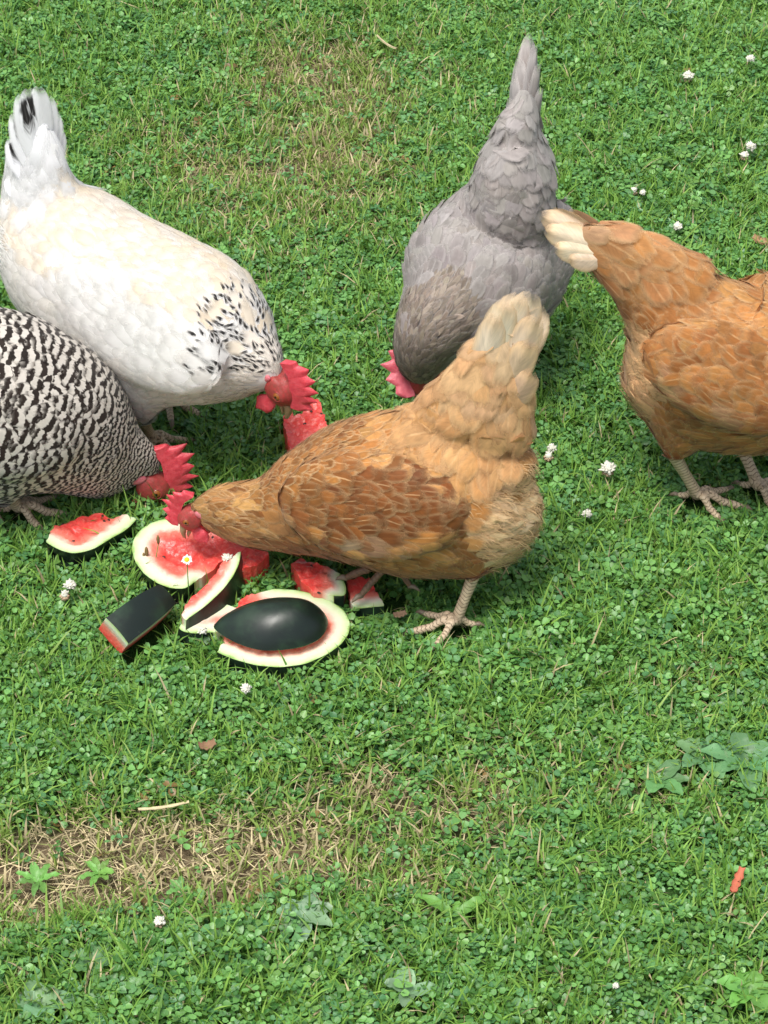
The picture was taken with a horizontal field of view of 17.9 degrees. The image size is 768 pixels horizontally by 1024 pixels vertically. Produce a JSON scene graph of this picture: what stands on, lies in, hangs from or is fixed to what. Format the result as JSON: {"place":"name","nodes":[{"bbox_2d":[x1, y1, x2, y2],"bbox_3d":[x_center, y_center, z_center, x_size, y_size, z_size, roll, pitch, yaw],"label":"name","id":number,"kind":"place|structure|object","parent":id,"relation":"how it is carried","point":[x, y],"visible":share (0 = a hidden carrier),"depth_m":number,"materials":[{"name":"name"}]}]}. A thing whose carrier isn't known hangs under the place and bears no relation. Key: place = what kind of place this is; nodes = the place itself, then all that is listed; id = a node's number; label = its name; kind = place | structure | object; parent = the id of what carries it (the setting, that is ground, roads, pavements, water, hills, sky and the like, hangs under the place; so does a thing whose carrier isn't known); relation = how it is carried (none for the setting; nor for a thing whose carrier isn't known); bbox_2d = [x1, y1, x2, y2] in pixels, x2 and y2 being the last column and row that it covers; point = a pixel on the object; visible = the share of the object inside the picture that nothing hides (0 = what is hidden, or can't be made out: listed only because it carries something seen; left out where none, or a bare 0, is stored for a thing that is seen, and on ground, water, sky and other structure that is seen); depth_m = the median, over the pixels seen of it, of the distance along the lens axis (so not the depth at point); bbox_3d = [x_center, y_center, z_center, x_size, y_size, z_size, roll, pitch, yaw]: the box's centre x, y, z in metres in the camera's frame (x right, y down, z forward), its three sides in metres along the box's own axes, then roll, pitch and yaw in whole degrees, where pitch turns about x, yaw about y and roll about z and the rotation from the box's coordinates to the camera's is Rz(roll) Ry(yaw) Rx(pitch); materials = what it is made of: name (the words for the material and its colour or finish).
{"place":"outdoors","nodes":[
{"label":"outdoors","id":0,"kind":"place"},
{"bbox_2d":[0,0,767,1023],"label":"ground","id":1,"kind":"structure","parent":0,"point":[392,604],"depth_m":2.42,"materials":[{"name":"soil"}]},
{"bbox_2d":[15,862,61,896],"bbox_3d":[-0.330,0.350,2.326,0.040,0.011,0.039,31,48,33],"label":"broadleaf weed","id":2,"kind":"object","parent":1,"relation":"on","point":[36,877],"visible":0.99,"depth_m":2.33,"materials":[{"name":"green plant"}]},
{"bbox_2d":[15,979,74,1020],"bbox_3d":[-0.310,0.446,2.206,0.052,0.012,0.044,16,42,19],"label":"broadleaf weed","id":3,"kind":"object","parent":1,"relation":"on","point":[34,1008],"visible":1,"depth_m":2.21,"materials":[{"name":"green plant"}]},
{"bbox_2d":[59,590,69,616],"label":"clover flower","id":4,"kind":"object","parent":1,"relation":"on","point":[64,595],"visible":1,"depth_m":2.62,"materials":[{"name":"white plant"}]},
{"bbox_2d":[63,578,75,608],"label":"clover flower","id":5,"kind":"object","parent":1,"relation":"on","point":[69,584],"visible":0.98,"depth_m":2.62,"materials":[{"name":"white plant"}]},
{"bbox_2d":[70,944,111,975],"bbox_3d":[-0.269,0.414,2.247,0.040,0.011,0.035,0,39,0],"label":"broadleaf weed","id":6,"kind":"object","parent":1,"relation":"on","point":[78,963],"visible":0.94,"depth_m":2.25,"materials":[{"name":"green plant"}]},
{"bbox_2d":[46,513,136,569],"bbox_3d":[-0.328,0.027,2.717,0.066,0.031,0.099,28,47,30],"label":"watermelon piece","id":7,"kind":"object","parent":1,"relation":"on","point":[73,541],"visible":0.98,"depth_m":2.70,"materials":[{"name":"red food"}]},
{"bbox_2d":[77,857,113,885],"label":"broadleaf weed","id":8,"kind":"object","parent":1,"relation":"on","point":[102,870],"visible":0.99,"depth_m":2.33,"materials":[{"name":"green plant"}]},
{"bbox_2d":[0,307,197,534],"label":"hen","id":9,"kind":"object","parent":1,"relation":"on","point":[69,425],"visible":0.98,"depth_m":2.65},
{"bbox_2d":[99,585,175,652],"bbox_3d":[-0.258,0.112,2.583,0.045,0.045,0.079,30,48,32],"label":"watermelon piece","id":10,"kind":"object","parent":1,"relation":"on","point":[127,625],"visible":1,"depth_m":2.57,"materials":[{"name":"black food"}]},
{"bbox_2d":[156,535,159,556],"bbox_3d":[-0.248,0.052,2.665,0.010,0.065,0.007,0,39,0],"label":"seed head","id":11,"kind":"object","parent":1,"relation":"on","point":[158,539],"visible":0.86,"depth_m":2.65},
{"bbox_2d":[0,90,318,445],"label":"hen","id":12,"kind":"object","parent":1,"relation":"on","point":[157,317],"visible":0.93,"depth_m":2.68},
{"bbox_2d":[153,916,165,931],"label":"clover flower","id":13,"kind":"object","parent":1,"relation":"on","point":[159,922],"visible":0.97,"depth_m":2.26,"materials":[{"name":"white plant"}]},
{"bbox_2d":[166,875,189,896],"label":"broadleaf weed","id":14,"kind":"object","parent":1,"relation":"on","point":[176,886],"visible":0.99,"depth_m":2.32,"materials":[{"name":"green plant"}]},
{"bbox_2d":[181,554,191,599],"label":"daisy","id":15,"kind":"object","parent":1,"relation":"on","point":[186,559],"visible":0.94,"depth_m":2.60,"materials":[{"name":"white plant"}]},
{"bbox_2d":[132,519,246,609],"bbox_3d":[-0.223,0.050,2.682,0.113,0.039,0.107,-31,48,-33],"label":"watermelon piece","id":16,"kind":"object","parent":1,"relation":"on","point":[166,568],"visible":0.7,"depth_m":2.67,"materials":[{"name":"red food"}]},
{"bbox_2d":[197,626,206,644],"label":"clover flower","id":17,"kind":"object","parent":1,"relation":"on","point":[202,630],"visible":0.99,"depth_m":2.57,"materials":[{"name":"white plant"}]},
{"bbox_2d":[176,605,235,652],"bbox_3d":[-0.187,0.125,2.602,0.077,0.023,0.049,-23,44,-26],"label":"watermelon piece","id":18,"kind":"object","parent":1,"relation":"on","point":[209,622],"visible":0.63,"depth_m":2.59,"materials":[{"name":"white food"}]},
{"bbox_2d":[181,552,244,630],"bbox_3d":[-0.178,0.094,2.618,0.034,0.052,0.129,22,44,25],"label":"watermelon piece","id":19,"kind":"object","parent":1,"relation":"on","point":[217,592],"visible":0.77,"depth_m":2.61,"materials":[{"name":"white food"}]},
{"bbox_2d":[222,553,232,561],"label":"clover flower","id":20,"kind":"object","parent":1,"relation":"on","point":[226,557],"visible":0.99,"depth_m":2.63,"materials":[{"name":"white plant"}]},
{"bbox_2d":[240,683,251,696],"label":"clover flower","id":21,"kind":"object","parent":1,"relation":"on","point":[246,688],"visible":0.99,"depth_m":2.51,"materials":[{"name":"white plant"}]},
{"bbox_2d":[241,548,268,584],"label":"watermelon piece","id":22,"kind":"object","parent":1,"relation":"on","point":[255,560],"visible":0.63,"depth_m":2.66,"materials":[{"name":"red food"}]},
{"bbox_2d":[217,589,349,680],"bbox_3d":[-0.106,0.130,2.595,0.139,0.026,0.121,0,39,0],"label":"watermelon piece","id":23,"kind":"object","parent":1,"relation":"on","point":[310,655],"visible":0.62,"depth_m":2.56,"materials":[{"name":"white food"}]},
{"bbox_2d":[214,597,327,650],"bbox_3d":[-0.120,0.112,2.562,0.121,0.037,0.068,0,39,0],"label":"watermelon piece","id":24,"kind":"object","parent":23,"relation":"on","point":[277,623],"visible":1,"depth_m":2.55,"materials":[{"name":"black food"}]},
{"bbox_2d":[276,888,332,939],"bbox_3d":[-0.075,0.381,2.286,0.059,0.013,0.053,-25,45,-27],"label":"broadleaf weed","id":25,"kind":"object","parent":1,"relation":"on","point":[311,916],"visible":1,"depth_m":2.29,"materials":[{"name":"green plant"}]},
{"bbox_2d":[283,397,327,451],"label":"watermelon piece","id":26,"kind":"object","parent":1,"relation":"on","point":[299,428],"visible":0.41,"depth_m":2.84,"materials":[{"name":"red food"}]},
{"bbox_2d":[291,558,345,607],"bbox_3d":[-0.069,0.082,2.645,0.040,0.036,0.079,-27,46,-29],"label":"watermelon piece","id":27,"kind":"object","parent":1,"relation":"on","point":[316,580],"visible":0.83,"depth_m":2.63,"materials":[{"name":"red food"}]},
{"bbox_2d":[162,293,549,653],"bbox_3d":[-0.033,-0.076,2.536,0.419,0.408,0.199,6,39,7],"label":"hen","id":28,"kind":"object","parent":1,"relation":"on","point":[435,480],"visible":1,"depth_m":2.49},
{"bbox_2d":[346,577,383,623],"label":"watermelon piece","id":29,"kind":"object","parent":1,"relation":"on","point":[367,601],"visible":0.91,"depth_m":2.62,"materials":[{"name":"red food"}]},
{"bbox_2d":[0,0,765,1023],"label":"dry thatch","id":30,"kind":"object","parent":1,"relation":"on","point":[148,858],"visible":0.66,"depth_m":2.38,"materials":[{"name":"beige plant"}]},
{"bbox_2d":[0,0,767,1023],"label":"clover","id":31,"kind":"object","parent":1,"relation":"on","point":[628,994],"visible":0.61,"depth_m":2.58,"materials":[{"name":"green plant"}]},
{"bbox_2d":[198,738,216,750],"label":"dead leaf","id":32,"kind":"object","parent":31,"relation":"on","point":[209,744],"visible":1,"depth_m":2.45,"materials":[{"name":"brown plant"}]},
{"bbox_2d":[393,610,406,617],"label":"dead leaf","id":33,"kind":"object","parent":31,"relation":"on","point":[400,614],"visible":1,"depth_m":2.61,"materials":[{"name":"brown plant"}]},
{"bbox_2d":[730,866,745,892],"bbox_3d":[0.335,0.349,2.311,0.009,0.006,0.033,14,41,17],"label":"melon scrap","id":34,"kind":"object","parent":31,"relation":"on","point":[737,879],"visible":1,"depth_m":2.31,"materials":[{"name":"food"}]},
{"bbox_2d":[751,233,767,244],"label":"dead leaf","id":35,"kind":"object","parent":31,"relation":"on","point":[756,239],"visible":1,"depth_m":3.18,"materials":[{"name":"beige plant"}]},
{"bbox_2d":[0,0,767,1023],"bbox_3d":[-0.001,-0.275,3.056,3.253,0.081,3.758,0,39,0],"label":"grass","id":36,"kind":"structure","parent":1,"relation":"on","point":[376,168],"depth_m":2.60,"materials":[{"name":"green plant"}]},
{"bbox_2d":[138,800,188,810],"bbox_3d":[-0.216,0.288,2.387,0.050,0.005,0.004,-8,40,-9],"label":"straw","id":37,"kind":"object","parent":36,"relation":"on","point":[162,807],"visible":1,"depth_m":2.39,"materials":[{"name":"beige plant"}]},
{"bbox_2d":[376,34,396,48],"bbox_3d":[0.004,-0.692,3.597,0.003,0.006,0.050,-24,45,-26],"label":"straw","id":38,"kind":"object","parent":36,"relation":"on","point":[383,41],"visible":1,"depth_m":3.60,"materials":[{"name":"beige plant"}]},
{"bbox_2d":[384,966,438,1006],"bbox_3d":[0.023,0.435,2.217,0.043,0.016,0.039,26,46,28],"label":"broadleaf weed","id":39,"kind":"object","parent":1,"relation":"on","point":[404,1000],"visible":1,"depth_m":2.22,"materials":[{"name":"green plant"}]},
{"bbox_2d":[417,893,487,917],"bbox_3d":[0.065,0.371,2.297,0.067,0.014,0.022,0,39,0],"label":"broadleaf weed","id":40,"kind":"object","parent":1,"relation":"on","point":[430,899],"visible":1,"depth_m":2.30,"materials":[{"name":"green plant"}]},
{"bbox_2d":[380,38,574,398],"bbox_3d":[0.110,-0.302,2.798,0.184,0.429,0.272,14,41,17],"label":"hen","id":41,"kind":"object","parent":1,"relation":"on","point":[479,245],"visible":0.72,"depth_m":2.75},
{"bbox_2d":[543,451,553,461],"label":"clover flower","id":42,"kind":"object","parent":1,"relation":"on","point":[547,456],"visible":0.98,"depth_m":2.81,"materials":[{"name":"white plant"}]},
{"bbox_2d":[547,443,556,453],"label":"clover flower","id":43,"kind":"object","parent":1,"relation":"on","point":[551,447],"visible":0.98,"depth_m":2.81,"materials":[{"name":"white plant"}]},
{"bbox_2d":[581,508,592,519],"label":"clover flower","id":44,"kind":"object","parent":1,"relation":"on","point":[589,514],"visible":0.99,"depth_m":2.73,"materials":[{"name":"white plant"}]},
{"bbox_2d":[598,460,616,487],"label":"clover flower","id":45,"kind":"object","parent":1,"relation":"on","point":[607,468],"visible":0.99,"depth_m":2.78,"materials":[{"name":"white plant"}]},
{"bbox_2d":[610,982,618,991],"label":"clover flower","id":46,"kind":"object","parent":1,"relation":"on","point":[615,985],"visible":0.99,"depth_m":2.21,"materials":[{"name":"white plant"}]},
{"bbox_2d":[631,187,637,195],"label":"clover flower","id":47,"kind":"object","parent":1,"relation":"on","point":[634,189],"visible":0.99,"depth_m":3.26,"materials":[{"name":"white plant"}]},
{"bbox_2d":[542,209,767,523],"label":"hen","id":48,"kind":"object","parent":1,"relation":"on","point":[694,375],"visible":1,"depth_m":2.60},
{"bbox_2d":[636,758,688,795],"bbox_3d":[0.279,0.264,2.430,0.054,0.012,0.053,0,39,0],"label":"broadleaf weed","id":49,"kind":"object","parent":1,"relation":"on","point":[672,776],"visible":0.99,"depth_m":2.43,"materials":[{"name":"green plant"}]},
{"bbox_2d":[673,221,682,236],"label":"clover flower","id":50,"kind":"object","parent":1,"relation":"on","point":[677,225],"visible":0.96,"depth_m":3.18,"materials":[{"name":"white plant"}]},
{"bbox_2d":[682,70,694,82],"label":"clover flower","id":51,"kind":"object","parent":1,"relation":"on","point":[688,75],"visible":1,"depth_m":3.48,"materials":[{"name":"white plant"}]},
{"bbox_2d":[675,732,727,778],"bbox_3d":[0.320,0.245,2.452,0.052,0.015,0.066,0,39,0],"label":"broadleaf weed","id":52,"kind":"object","parent":1,"relation":"on","point":[684,745],"visible":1,"depth_m":2.45,"materials":[{"name":"green plant"}]},
{"bbox_2d":[700,732,767,792],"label":"broadleaf weed","id":53,"kind":"object","parent":1,"relation":"on","point":[717,751],"visible":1,"depth_m":2.45,"materials":[{"name":"green plant"}]},
{"bbox_2d":[717,971,767,1012],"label":"broadleaf weed","id":54,"kind":"object","parent":1,"relation":"on","point":[763,998],"visible":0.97,"depth_m":2.22,"materials":[{"name":"green plant"}]},
{"bbox_2d":[739,151,748,169],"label":"clover flower","id":55,"kind":"object","parent":1,"relation":"on","point":[744,155],"visible":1,"depth_m":3.32,"materials":[{"name":"white plant"}]},
{"bbox_2d":[746,54,754,72],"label":"clover flower","id":56,"kind":"object","parent":1,"relation":"on","point":[749,58],"visible":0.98,"depth_m":3.52,"materials":[{"name":"white plant"}]},
{"bbox_2d":[746,141,756,163],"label":"clover flower","id":57,"kind":"object","parent":1,"relation":"on","point":[750,145],"visible":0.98,"depth_m":3.33,"materials":[{"name":"white plant"}]}
]}

